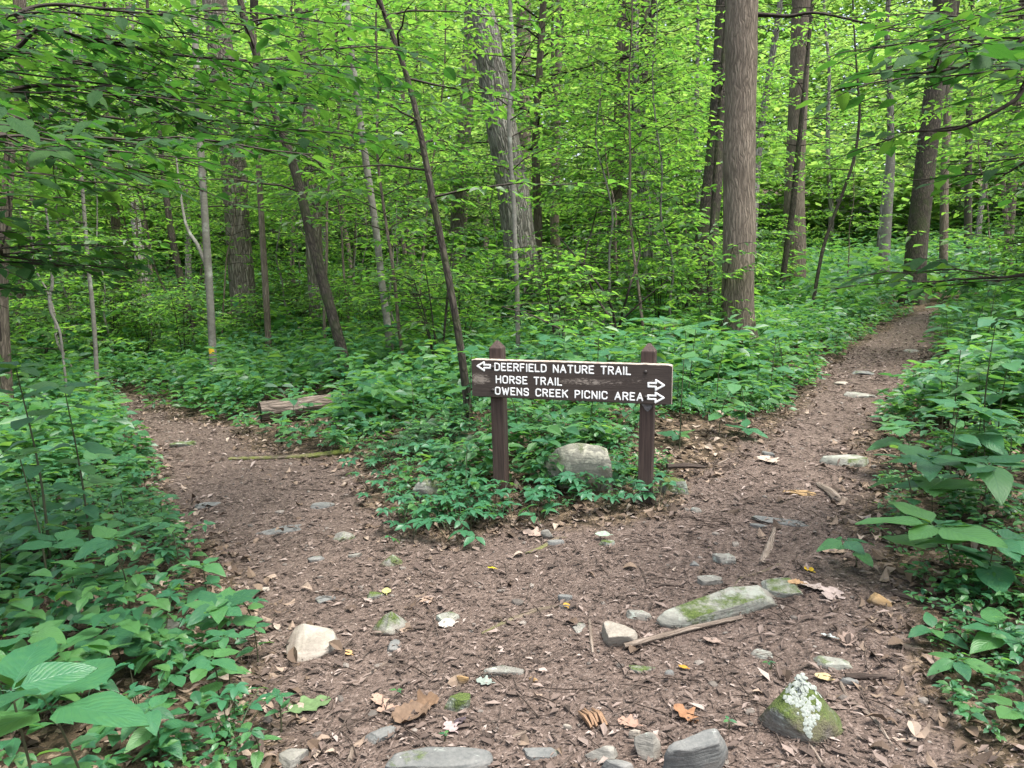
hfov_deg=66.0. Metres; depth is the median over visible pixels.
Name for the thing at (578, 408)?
leafy plant
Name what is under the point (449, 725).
fallen leaf
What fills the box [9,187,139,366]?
sapling
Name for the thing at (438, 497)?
creeper plant
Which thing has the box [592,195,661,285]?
sapling
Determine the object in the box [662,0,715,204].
forest tree
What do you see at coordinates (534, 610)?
root
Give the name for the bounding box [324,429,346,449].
leafy plant
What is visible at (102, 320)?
shrub
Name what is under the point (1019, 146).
sapling
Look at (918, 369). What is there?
leafy plant
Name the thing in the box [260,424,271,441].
leafy plant
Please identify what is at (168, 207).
tilted tree
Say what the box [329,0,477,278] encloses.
forest tree
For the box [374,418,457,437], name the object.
fern
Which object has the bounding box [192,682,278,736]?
leafy plant
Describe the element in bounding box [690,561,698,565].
pebble
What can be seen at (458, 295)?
shrub
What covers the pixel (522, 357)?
leafy plant
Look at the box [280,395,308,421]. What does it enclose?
leafy plant
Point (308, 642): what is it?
stone
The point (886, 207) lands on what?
snag
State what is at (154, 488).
leafy plant
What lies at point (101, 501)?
leafy plant
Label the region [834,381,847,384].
stone
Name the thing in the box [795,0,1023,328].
overhanging hazel
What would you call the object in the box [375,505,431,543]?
creeper plant
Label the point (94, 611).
leafy undergrowth
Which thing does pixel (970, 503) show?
ground cover
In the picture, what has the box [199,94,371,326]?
sapling
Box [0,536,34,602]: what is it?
leafy plant
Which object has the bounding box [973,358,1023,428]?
leafy plant
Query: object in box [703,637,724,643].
fallen leaf
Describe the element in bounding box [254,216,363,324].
sapling
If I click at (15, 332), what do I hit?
shrub
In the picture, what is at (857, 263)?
undergrowth
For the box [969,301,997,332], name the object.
leafy plant
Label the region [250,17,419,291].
sapling
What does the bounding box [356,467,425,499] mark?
creeper plant
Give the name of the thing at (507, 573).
stick
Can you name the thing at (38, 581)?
creeper plant
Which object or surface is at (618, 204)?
sapling
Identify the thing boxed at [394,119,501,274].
sapling
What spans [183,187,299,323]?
sapling
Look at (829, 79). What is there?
forest tree
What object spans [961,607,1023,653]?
leafy plant
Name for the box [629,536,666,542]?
stick
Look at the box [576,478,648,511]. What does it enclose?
creeper plant
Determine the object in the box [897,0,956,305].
chestnut oak tree
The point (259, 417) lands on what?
leafy plant
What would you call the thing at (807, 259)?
shrub
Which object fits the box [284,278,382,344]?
shrub
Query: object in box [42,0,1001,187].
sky
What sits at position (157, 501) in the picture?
leafy plant
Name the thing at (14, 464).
leafy plant
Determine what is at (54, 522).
leafy plant
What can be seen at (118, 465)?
leafy plant
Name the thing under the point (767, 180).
sapling
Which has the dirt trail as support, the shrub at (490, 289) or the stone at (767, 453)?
the stone at (767, 453)
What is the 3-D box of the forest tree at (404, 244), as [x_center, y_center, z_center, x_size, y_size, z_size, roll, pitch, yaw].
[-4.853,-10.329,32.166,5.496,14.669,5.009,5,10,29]
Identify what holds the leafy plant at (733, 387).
on the ground at (54, 739)
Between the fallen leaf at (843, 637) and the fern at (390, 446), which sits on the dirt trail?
the fallen leaf at (843, 637)
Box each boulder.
[412,478,444,501]
[543,443,612,490]
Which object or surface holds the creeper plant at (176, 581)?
on the ground at (54, 739)
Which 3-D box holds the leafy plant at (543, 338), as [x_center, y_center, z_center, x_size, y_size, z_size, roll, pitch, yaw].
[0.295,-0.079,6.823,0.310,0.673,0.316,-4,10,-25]
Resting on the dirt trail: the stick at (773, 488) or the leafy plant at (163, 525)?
the stick at (773, 488)
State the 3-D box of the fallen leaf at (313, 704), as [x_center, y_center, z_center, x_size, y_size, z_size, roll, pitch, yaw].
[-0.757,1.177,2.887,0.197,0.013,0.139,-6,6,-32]
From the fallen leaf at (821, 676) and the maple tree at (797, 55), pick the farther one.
the maple tree at (797, 55)
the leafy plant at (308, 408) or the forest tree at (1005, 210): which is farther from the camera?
the forest tree at (1005, 210)
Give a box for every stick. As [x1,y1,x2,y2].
[336,676,356,703]
[341,470,373,482]
[347,746,353,761]
[363,654,403,678]
[489,573,524,573]
[512,730,527,737]
[588,619,593,652]
[623,615,742,648]
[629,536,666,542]
[651,583,683,587]
[734,563,779,586]
[766,485,781,492]
[810,744,824,766]
[825,449,856,453]
[839,681,892,745]
[845,673,895,680]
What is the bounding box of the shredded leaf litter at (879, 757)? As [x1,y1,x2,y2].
[77,345,1023,767]
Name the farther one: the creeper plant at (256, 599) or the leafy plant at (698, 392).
the leafy plant at (698, 392)
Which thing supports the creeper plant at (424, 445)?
on the ground at (54, 739)
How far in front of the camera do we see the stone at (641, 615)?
3.41 m
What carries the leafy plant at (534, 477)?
on the ground at (54, 739)
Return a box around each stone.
[163,619,184,629]
[169,441,196,447]
[194,502,220,508]
[256,524,300,534]
[278,748,308,767]
[286,623,337,662]
[307,556,324,562]
[310,502,334,508]
[315,596,335,603]
[333,531,355,541]
[348,553,361,557]
[365,725,396,743]
[367,591,382,599]
[372,611,407,635]
[380,554,401,566]
[385,746,492,767]
[387,639,401,652]
[436,611,459,623]
[444,692,470,711]
[482,665,523,676]
[522,747,558,760]
[541,529,552,538]
[547,539,564,545]
[558,594,572,601]
[572,622,585,633]
[584,745,617,763]
[599,540,614,545]
[601,759,633,767]
[602,621,637,646]
[626,610,651,620]
[628,729,640,738]
[629,665,655,672]
[634,732,660,761]
[656,585,777,628]
[657,477,688,494]
[663,728,728,767]
[690,507,701,512]
[697,575,722,585]
[712,553,735,564]
[750,523,766,528]
[751,515,808,526]
[751,648,772,658]
[757,673,843,745]
[761,451,774,456]
[761,577,802,597]
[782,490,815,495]
[813,655,852,669]
[819,454,868,467]
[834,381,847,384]
[838,677,858,685]
[844,392,875,397]
[852,371,874,374]
[866,592,891,606]
[903,349,918,352]
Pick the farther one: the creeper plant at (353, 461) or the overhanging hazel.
the creeper plant at (353, 461)
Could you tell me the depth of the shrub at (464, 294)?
15.75 m
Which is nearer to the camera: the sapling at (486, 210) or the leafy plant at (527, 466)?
the leafy plant at (527, 466)
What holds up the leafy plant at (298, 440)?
on the ground at (54, 739)
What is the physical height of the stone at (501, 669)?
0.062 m
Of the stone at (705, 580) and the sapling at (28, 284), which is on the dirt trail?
the stone at (705, 580)
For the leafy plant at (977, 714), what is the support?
on the ground at (54, 739)
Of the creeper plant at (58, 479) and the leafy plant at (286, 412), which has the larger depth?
the leafy plant at (286, 412)
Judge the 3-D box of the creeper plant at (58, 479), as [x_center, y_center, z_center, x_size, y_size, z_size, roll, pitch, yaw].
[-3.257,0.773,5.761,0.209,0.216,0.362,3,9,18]
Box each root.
[481,603,563,633]
[525,536,566,553]
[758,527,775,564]
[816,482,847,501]
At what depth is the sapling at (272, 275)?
19.88 m
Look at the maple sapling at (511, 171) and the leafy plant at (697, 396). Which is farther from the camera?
the maple sapling at (511, 171)
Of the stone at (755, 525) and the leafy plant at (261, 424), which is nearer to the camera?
the stone at (755, 525)
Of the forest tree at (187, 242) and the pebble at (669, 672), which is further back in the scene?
the forest tree at (187, 242)
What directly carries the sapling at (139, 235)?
on the ground at (54, 739)
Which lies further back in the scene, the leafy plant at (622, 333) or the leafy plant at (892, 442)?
the leafy plant at (622, 333)
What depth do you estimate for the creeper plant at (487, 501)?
4.78 m
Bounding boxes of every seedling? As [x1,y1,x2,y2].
[439,730,447,741]
[724,716,736,728]
[763,660,774,669]
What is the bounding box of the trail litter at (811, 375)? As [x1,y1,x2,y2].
[32,311,945,427]
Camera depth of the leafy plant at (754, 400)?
7.46 m
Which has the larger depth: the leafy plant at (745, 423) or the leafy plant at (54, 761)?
the leafy plant at (745, 423)
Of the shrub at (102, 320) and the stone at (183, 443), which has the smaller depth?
the stone at (183, 443)
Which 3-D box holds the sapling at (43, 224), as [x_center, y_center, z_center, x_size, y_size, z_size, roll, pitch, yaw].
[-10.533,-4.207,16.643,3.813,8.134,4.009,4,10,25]
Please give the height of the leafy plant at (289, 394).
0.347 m
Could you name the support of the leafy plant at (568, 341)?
on the ground at (54, 739)
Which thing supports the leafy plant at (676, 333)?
on the ground at (54, 739)
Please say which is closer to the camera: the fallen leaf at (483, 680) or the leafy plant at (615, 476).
the fallen leaf at (483, 680)
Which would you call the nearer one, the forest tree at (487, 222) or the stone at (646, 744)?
the stone at (646, 744)
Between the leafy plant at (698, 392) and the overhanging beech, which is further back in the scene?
the leafy plant at (698, 392)
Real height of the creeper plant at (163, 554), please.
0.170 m
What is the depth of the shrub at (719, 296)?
10.76 m
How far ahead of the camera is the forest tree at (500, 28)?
30.29 m
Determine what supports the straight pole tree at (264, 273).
on the ground at (54, 739)
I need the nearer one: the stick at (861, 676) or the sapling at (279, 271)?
the stick at (861, 676)
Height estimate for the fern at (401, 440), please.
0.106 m
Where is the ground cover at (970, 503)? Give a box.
[0,367,1023,767]
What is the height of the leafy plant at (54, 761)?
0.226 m
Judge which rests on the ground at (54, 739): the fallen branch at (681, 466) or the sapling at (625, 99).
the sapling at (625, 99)
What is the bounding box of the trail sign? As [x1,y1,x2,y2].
[472,340,672,502]
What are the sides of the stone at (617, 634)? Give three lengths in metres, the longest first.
0.155 x 0.135 x 0.076 m
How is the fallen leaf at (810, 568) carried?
on the dirt trail
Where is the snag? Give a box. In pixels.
[878,153,894,270]
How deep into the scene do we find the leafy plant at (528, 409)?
5.83 m
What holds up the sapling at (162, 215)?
on the ground at (54, 739)
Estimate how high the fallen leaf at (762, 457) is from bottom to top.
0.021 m
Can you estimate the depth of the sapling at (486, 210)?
22.50 m
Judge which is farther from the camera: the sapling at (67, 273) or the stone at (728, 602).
the sapling at (67, 273)
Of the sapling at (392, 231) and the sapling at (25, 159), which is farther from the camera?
the sapling at (392, 231)
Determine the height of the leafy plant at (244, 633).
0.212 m
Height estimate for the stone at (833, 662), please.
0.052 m
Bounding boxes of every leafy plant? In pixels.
[0,361,90,566]
[0,447,69,608]
[0,458,40,484]
[0,478,34,506]
[0,518,38,565]
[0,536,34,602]
[0,607,26,649]
[0,625,66,702]
[0,637,97,767]
[0,643,14,734]
[0,654,149,767]
[16,529,107,626]
[16,615,93,650]
[17,471,58,513]
[21,381,121,558]
[22,516,67,567]
[24,458,56,505]
[25,756,70,767]
[29,452,51,458]
[44,468,79,483]
[54,640,133,694]
[58,606,161,670]
[59,488,95,526]
[68,563,123,630]
[69,450,109,487]
[73,478,112,505]
[73,522,152,608]
[80,513,133,606]
[100,699,183,761]
[103,456,137,480]
[106,486,139,523]
[107,514,146,553]
[108,458,135,477]
[114,423,140,446]
[115,624,177,672]
[117,546,161,586]
[124,693,193,761]
[125,420,140,444]
[133,441,152,455]
[133,486,164,499]
[134,512,180,546]
[142,492,177,519]
[150,522,189,576]
[161,641,211,688]
[178,648,246,698]
[180,557,225,602]
[182,587,263,630]
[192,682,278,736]
[204,629,251,683]
[233,589,263,615]
[234,722,282,767]
[236,621,273,661]
[243,400,258,417]
[253,410,273,420]
[253,412,268,432]
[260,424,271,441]
[262,688,293,732]
[270,410,298,442]
[271,416,291,436]
[278,429,297,446]
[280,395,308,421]
[287,392,301,396]
[290,427,302,443]
[297,403,311,420]
[298,418,323,432]
[299,403,314,425]
[302,412,327,443]
[305,403,323,420]
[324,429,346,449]
[405,378,419,418]
[415,375,428,401]
[446,345,488,429]
[452,441,478,498]
[460,354,484,410]
[474,433,491,457]
[482,398,525,419]
[507,398,536,442]
[508,423,546,454]
[514,344,537,349]
[517,355,535,359]
[518,457,543,472]
[522,472,567,485]
[524,334,566,405]
[554,342,587,358]
[561,338,577,360]
[567,402,619,443]
[568,357,586,360]
[575,335,605,354]
[584,334,615,361]
[587,348,634,404]
[601,348,640,362]
[610,331,636,358]
[611,461,637,474]
[612,471,636,483]
[613,425,638,455]
[625,336,679,362]
[626,318,673,362]
[628,403,639,430]
[648,316,678,362]
[653,329,686,359]
[657,430,693,440]
[664,351,712,448]
[667,326,707,381]
[669,394,716,407]
[672,373,691,401]
[673,320,717,394]
[673,387,711,396]
[694,340,745,402]
[698,330,726,385]
[701,386,739,402]
[704,379,763,436]
[713,404,760,418]
[726,419,767,437]
[727,370,757,419]
[730,338,769,392]
[733,394,780,408]
[744,360,775,407]
[749,381,795,391]
[751,391,799,402]
[754,333,795,407]
[762,329,803,395]
[772,343,792,368]
[806,344,825,360]
[816,536,874,566]
[827,328,846,351]
[855,501,1022,585]
[866,420,938,470]
[867,453,929,527]
[869,415,907,438]
[881,443,984,511]
[894,366,927,388]
[908,611,968,649]
[911,372,967,429]
[915,522,1023,595]
[921,370,938,399]
[923,304,964,363]
[923,344,988,444]
[925,398,981,473]
[926,315,958,355]
[927,650,1006,681]
[928,454,1023,514]
[936,400,966,419]
[938,313,983,340]
[939,456,987,502]
[942,406,1021,456]
[946,326,982,349]
[949,316,1023,455]
[953,700,988,725]
[954,403,1016,455]
[961,364,992,421]
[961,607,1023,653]
[963,288,1002,340]
[967,354,997,389]
[968,284,1011,344]
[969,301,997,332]
[969,432,1023,501]
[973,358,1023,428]
[988,695,1023,725]
[989,347,1023,403]
[998,302,1018,318]
[1002,307,1023,353]
[1004,365,1023,412]
[1016,311,1023,331]
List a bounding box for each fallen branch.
[228,448,350,459]
[666,463,704,468]
[893,591,982,618]
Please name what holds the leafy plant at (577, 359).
on the ground at (54, 739)
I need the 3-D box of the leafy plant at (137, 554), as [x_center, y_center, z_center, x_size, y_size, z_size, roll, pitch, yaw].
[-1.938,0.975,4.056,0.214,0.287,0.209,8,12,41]
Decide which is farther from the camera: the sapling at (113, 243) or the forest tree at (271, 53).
the forest tree at (271, 53)
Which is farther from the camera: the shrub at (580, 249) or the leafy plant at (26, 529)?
the shrub at (580, 249)
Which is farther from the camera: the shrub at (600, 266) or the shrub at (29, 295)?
the shrub at (600, 266)
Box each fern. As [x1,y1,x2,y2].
[360,434,426,458]
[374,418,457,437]
[380,434,458,454]
[406,420,484,436]
[408,434,490,452]
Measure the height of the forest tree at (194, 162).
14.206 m
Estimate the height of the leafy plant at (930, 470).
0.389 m
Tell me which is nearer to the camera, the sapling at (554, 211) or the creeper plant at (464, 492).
the creeper plant at (464, 492)
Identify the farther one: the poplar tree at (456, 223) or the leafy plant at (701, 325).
the poplar tree at (456, 223)
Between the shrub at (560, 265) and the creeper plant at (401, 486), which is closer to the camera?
the creeper plant at (401, 486)
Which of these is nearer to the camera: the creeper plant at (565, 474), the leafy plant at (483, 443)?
the creeper plant at (565, 474)
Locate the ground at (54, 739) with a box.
[0,177,1023,767]
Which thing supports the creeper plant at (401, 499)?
on the ground at (54, 739)
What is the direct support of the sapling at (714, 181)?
on the ground at (54, 739)
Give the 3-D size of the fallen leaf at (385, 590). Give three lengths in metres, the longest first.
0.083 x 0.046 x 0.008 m
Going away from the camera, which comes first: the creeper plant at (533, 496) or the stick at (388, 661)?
the stick at (388, 661)
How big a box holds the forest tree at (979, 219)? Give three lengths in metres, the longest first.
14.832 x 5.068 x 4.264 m
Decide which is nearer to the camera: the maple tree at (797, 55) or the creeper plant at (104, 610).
the creeper plant at (104, 610)
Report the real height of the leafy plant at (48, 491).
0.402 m
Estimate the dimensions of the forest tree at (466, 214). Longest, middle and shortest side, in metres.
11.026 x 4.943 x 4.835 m
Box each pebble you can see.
[456,675,468,683]
[563,724,571,729]
[664,670,673,676]
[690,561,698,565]
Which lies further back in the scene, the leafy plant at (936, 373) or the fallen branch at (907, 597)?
the leafy plant at (936, 373)
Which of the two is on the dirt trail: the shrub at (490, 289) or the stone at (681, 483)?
the stone at (681, 483)
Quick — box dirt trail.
[31,310,960,767]
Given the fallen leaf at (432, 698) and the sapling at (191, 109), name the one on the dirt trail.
the fallen leaf at (432, 698)
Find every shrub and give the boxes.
[9,293,80,353]
[9,304,51,356]
[19,287,96,340]
[47,274,168,355]
[76,278,154,342]
[88,274,163,339]
[99,297,181,362]
[138,275,238,355]
[149,293,224,336]
[160,288,220,323]
[194,255,279,324]
[214,272,294,315]
[214,285,286,345]
[261,266,308,323]
[270,280,309,325]
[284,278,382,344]
[286,266,355,301]
[288,274,371,337]
[300,246,375,311]
[330,271,407,334]
[346,223,530,377]
[362,251,438,315]
[365,252,479,337]
[397,267,488,335]
[401,254,453,289]
[402,285,466,320]
[407,265,514,340]
[421,247,487,302]
[459,235,567,320]
[465,266,507,314]
[484,246,625,348]
[541,250,618,314]
[546,208,712,340]
[546,238,626,288]
[557,239,661,322]
[569,249,633,304]
[592,216,719,328]
[620,202,756,317]
[648,240,784,342]
[653,250,692,288]
[666,245,721,302]
[719,225,808,295]
[755,234,814,286]
[957,210,1023,274]
[1001,253,1023,306]
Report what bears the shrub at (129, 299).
on the ground at (54, 739)
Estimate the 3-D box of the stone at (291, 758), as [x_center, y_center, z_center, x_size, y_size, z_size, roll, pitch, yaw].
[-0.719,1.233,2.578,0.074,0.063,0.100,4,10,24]
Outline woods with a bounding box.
[0,0,1023,277]
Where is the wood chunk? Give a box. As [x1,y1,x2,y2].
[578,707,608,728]
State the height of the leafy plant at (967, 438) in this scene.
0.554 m
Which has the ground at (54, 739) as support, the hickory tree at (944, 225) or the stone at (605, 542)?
the hickory tree at (944, 225)
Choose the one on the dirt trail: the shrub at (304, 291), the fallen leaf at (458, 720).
the fallen leaf at (458, 720)
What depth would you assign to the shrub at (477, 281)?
19.26 m
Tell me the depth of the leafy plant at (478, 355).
7.61 m
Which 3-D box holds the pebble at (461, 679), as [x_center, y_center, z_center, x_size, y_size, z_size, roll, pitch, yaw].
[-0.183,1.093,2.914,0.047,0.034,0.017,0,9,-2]
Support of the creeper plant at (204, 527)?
on the ground at (54, 739)
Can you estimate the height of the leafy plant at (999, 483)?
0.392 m
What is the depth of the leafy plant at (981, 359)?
6.84 m
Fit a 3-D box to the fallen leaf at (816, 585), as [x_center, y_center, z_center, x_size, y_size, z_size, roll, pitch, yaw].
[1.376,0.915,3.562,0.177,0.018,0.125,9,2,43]
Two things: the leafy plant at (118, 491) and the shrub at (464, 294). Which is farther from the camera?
the shrub at (464, 294)
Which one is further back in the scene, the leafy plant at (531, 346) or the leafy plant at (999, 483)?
the leafy plant at (531, 346)
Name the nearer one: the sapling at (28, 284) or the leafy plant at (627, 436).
the leafy plant at (627, 436)
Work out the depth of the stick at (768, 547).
4.04 m
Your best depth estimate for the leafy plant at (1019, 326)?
7.48 m
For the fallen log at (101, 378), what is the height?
0.355 m
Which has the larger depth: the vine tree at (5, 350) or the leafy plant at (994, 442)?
the vine tree at (5, 350)
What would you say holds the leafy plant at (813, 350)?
on the ground at (54, 739)
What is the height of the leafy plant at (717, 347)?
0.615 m
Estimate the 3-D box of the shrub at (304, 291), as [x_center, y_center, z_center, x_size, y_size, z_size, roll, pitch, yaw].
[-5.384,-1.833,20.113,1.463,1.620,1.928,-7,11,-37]
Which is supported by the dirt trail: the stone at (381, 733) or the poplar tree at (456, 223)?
the stone at (381, 733)
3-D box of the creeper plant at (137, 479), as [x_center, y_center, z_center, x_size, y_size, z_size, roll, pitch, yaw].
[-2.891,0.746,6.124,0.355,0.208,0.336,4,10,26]
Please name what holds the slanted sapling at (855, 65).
on the ground at (54, 739)
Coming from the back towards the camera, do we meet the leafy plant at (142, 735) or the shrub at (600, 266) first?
the shrub at (600, 266)
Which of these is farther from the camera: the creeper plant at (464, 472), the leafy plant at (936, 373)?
the leafy plant at (936, 373)
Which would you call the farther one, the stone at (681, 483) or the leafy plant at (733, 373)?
the leafy plant at (733, 373)
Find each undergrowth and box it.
[0,269,1023,488]
[0,347,1023,767]
[9,198,1023,376]
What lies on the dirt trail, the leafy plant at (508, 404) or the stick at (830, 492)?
the stick at (830, 492)
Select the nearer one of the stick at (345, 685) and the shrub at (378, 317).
the stick at (345, 685)
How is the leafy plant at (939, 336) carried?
on the ground at (54, 739)
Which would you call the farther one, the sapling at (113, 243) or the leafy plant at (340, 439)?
the sapling at (113, 243)
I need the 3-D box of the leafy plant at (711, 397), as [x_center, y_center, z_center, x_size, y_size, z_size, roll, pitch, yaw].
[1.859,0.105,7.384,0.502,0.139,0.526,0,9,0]
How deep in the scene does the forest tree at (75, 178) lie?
39.33 m
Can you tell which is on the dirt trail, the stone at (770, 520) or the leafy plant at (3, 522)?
the stone at (770, 520)
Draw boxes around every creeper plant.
[1,552,10,583]
[27,530,86,555]
[30,512,73,536]
[32,576,79,604]
[34,600,121,649]
[54,478,91,494]
[83,552,120,575]
[88,660,187,703]
[104,524,140,552]
[113,548,176,582]
[124,590,195,645]
[125,467,169,491]
[146,563,190,597]
[161,520,214,564]
[169,579,221,617]
[174,597,267,630]
[316,427,359,448]
[337,439,387,470]
[345,465,398,490]
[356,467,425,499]
[366,446,410,476]
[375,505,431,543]
[377,494,431,527]
[382,477,430,514]
[394,455,450,481]
[409,439,447,463]
[415,497,483,535]
[417,485,462,522]
[429,450,473,470]
[429,472,462,501]
[431,506,484,545]
[440,493,495,528]
[448,457,486,486]
[448,484,498,520]
[451,464,491,496]
[464,477,510,511]
[474,488,542,521]
[495,481,552,508]
[507,485,556,523]
[520,463,587,502]
[538,456,572,487]
[538,475,585,513]
[567,464,634,497]
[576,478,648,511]
[597,466,661,501]
[653,472,684,508]
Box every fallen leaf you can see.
[279,695,330,715]
[370,693,389,708]
[377,703,398,711]
[382,587,390,594]
[388,701,430,725]
[409,689,438,709]
[420,596,432,604]
[438,618,458,627]
[443,721,458,733]
[454,716,465,726]
[476,675,494,684]
[523,526,540,535]
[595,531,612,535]
[617,714,642,727]
[673,704,697,722]
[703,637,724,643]
[757,455,779,463]
[788,578,807,584]
[802,581,828,589]
[804,566,815,572]
[814,673,834,679]
[820,586,845,599]
[823,549,849,552]
[838,631,856,649]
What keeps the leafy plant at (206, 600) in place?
on the ground at (54, 739)
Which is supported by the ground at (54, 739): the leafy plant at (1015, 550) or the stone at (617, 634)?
the leafy plant at (1015, 550)
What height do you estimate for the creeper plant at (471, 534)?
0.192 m
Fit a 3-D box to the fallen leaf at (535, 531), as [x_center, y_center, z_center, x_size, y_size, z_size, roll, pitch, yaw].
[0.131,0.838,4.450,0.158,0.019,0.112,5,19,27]
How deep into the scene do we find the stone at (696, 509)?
4.61 m
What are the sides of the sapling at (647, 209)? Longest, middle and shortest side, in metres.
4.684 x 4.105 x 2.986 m
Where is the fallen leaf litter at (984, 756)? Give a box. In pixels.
[0,344,1023,767]
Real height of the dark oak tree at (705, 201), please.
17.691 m
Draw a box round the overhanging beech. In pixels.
[0,0,455,311]
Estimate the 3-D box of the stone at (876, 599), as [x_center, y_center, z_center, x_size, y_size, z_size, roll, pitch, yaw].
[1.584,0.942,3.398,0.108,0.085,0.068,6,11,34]
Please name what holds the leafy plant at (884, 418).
on the ground at (54, 739)
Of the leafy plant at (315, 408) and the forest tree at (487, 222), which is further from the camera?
the forest tree at (487, 222)
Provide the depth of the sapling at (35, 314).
10.67 m
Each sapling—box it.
[0,7,131,358]
[0,14,132,169]
[0,30,74,252]
[0,35,182,417]
[0,80,133,378]
[0,183,103,408]
[9,91,144,350]
[9,177,98,333]
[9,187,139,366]
[9,255,74,338]
[10,164,111,335]
[10,247,64,329]
[11,0,221,309]
[11,117,198,367]
[17,0,236,341]
[29,177,142,326]
[35,131,214,324]
[36,84,225,350]
[44,105,184,323]
[95,244,195,350]
[128,25,294,309]
[135,65,288,260]
[152,76,304,332]
[164,245,228,321]
[174,120,330,293]
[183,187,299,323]
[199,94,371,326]
[200,21,403,316]
[213,0,472,338]
[216,0,462,348]
[218,0,449,298]
[224,158,376,328]
[225,140,377,332]
[244,0,636,422]
[248,0,525,364]
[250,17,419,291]
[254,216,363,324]
[283,151,412,291]
[295,172,408,319]
[304,203,473,353]
[327,0,574,318]
[330,170,432,310]
[341,2,495,217]
[388,0,646,359]
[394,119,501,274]
[398,164,545,304]
[409,225,480,294]
[435,0,594,199]
[440,154,504,290]
[465,152,559,292]
[466,57,710,325]
[470,180,560,292]
[476,0,767,335]
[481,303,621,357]
[498,0,703,310]
[498,105,654,290]
[504,0,654,272]
[514,22,704,238]
[532,164,606,288]
[532,203,644,300]
[545,0,796,318]
[554,34,709,304]
[564,113,722,305]
[581,88,704,273]
[591,50,722,253]
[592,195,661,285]
[626,49,722,255]
[637,213,696,301]
[638,0,831,202]
[650,0,819,319]
[671,166,789,301]
[684,61,822,238]
[760,218,816,296]
[788,0,955,306]
[805,94,911,275]
[880,60,1023,262]
[889,0,1023,136]
[900,16,1023,276]
[905,9,1023,163]
[941,135,1023,292]
[970,10,1023,184]
[987,79,1023,195]
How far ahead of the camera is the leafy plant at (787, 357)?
7.74 m
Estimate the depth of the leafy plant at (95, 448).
4.48 m
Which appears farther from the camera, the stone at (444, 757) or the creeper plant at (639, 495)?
the creeper plant at (639, 495)
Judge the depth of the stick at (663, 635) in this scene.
3.25 m
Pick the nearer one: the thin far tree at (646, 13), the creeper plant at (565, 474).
the creeper plant at (565, 474)
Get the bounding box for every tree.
[0,0,127,308]
[0,0,137,414]
[0,0,155,340]
[2,0,185,348]
[4,0,173,395]
[21,37,129,282]
[69,0,191,300]
[91,0,214,293]
[99,0,245,333]
[124,48,193,270]
[130,0,313,370]
[141,0,214,284]
[153,8,248,291]
[160,0,409,389]
[180,0,269,226]
[193,0,362,292]
[202,0,259,331]
[202,0,340,352]
[283,4,362,263]
[286,0,378,276]
[287,0,456,356]
[294,0,322,344]
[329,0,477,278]
[333,0,456,292]
[342,1,462,285]
[375,41,424,263]
[414,0,678,278]
[425,44,499,255]
[440,0,608,191]
[442,3,531,271]
[449,10,475,281]
[455,14,571,222]
[465,0,541,314]
[482,0,609,256]
[501,0,602,312]
[516,0,714,305]
[517,57,579,248]
[561,0,613,243]
[575,0,713,255]
[587,0,682,252]
[594,0,706,266]
[610,0,630,286]
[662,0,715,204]
[686,0,724,311]
[720,0,987,356]
[755,0,856,252]
[756,0,882,294]
[777,0,879,250]
[783,0,810,298]
[823,0,953,264]
[855,4,980,189]
[858,0,1019,278]
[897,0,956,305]
[901,0,1023,273]
[904,0,1006,264]
[908,0,1023,265]
[949,0,1023,247]
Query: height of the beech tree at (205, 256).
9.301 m
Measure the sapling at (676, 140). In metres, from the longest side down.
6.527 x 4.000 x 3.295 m
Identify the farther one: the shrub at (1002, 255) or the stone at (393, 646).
the shrub at (1002, 255)
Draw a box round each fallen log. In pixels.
[1,542,74,556]
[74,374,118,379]
[258,393,345,421]
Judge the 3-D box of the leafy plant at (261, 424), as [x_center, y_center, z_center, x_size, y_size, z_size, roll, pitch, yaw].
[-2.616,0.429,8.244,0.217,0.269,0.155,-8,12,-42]
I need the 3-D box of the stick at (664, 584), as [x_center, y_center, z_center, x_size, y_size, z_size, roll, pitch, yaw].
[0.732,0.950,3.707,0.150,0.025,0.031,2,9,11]
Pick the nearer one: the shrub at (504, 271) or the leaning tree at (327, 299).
the leaning tree at (327, 299)
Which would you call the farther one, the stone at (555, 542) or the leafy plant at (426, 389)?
the leafy plant at (426, 389)
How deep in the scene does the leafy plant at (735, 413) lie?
6.66 m
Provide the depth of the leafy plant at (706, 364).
7.75 m
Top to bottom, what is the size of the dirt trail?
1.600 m
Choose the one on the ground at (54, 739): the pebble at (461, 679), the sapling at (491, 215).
the sapling at (491, 215)
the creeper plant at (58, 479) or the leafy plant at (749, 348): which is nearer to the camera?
the creeper plant at (58, 479)
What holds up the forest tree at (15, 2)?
on the ground at (54, 739)
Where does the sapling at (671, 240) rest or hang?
on the ground at (54, 739)
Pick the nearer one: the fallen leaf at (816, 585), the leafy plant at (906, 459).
the fallen leaf at (816, 585)
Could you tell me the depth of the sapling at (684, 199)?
22.30 m
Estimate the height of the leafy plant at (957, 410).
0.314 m
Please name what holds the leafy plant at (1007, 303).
on the ground at (54, 739)
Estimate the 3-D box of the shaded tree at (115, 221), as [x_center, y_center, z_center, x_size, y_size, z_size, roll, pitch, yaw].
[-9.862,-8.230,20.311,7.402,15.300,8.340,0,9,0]
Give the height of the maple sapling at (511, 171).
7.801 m
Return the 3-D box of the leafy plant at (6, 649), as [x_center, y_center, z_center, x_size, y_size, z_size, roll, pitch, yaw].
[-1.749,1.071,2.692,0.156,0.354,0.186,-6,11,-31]
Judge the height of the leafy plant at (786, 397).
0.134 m
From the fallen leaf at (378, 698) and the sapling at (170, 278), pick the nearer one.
the fallen leaf at (378, 698)

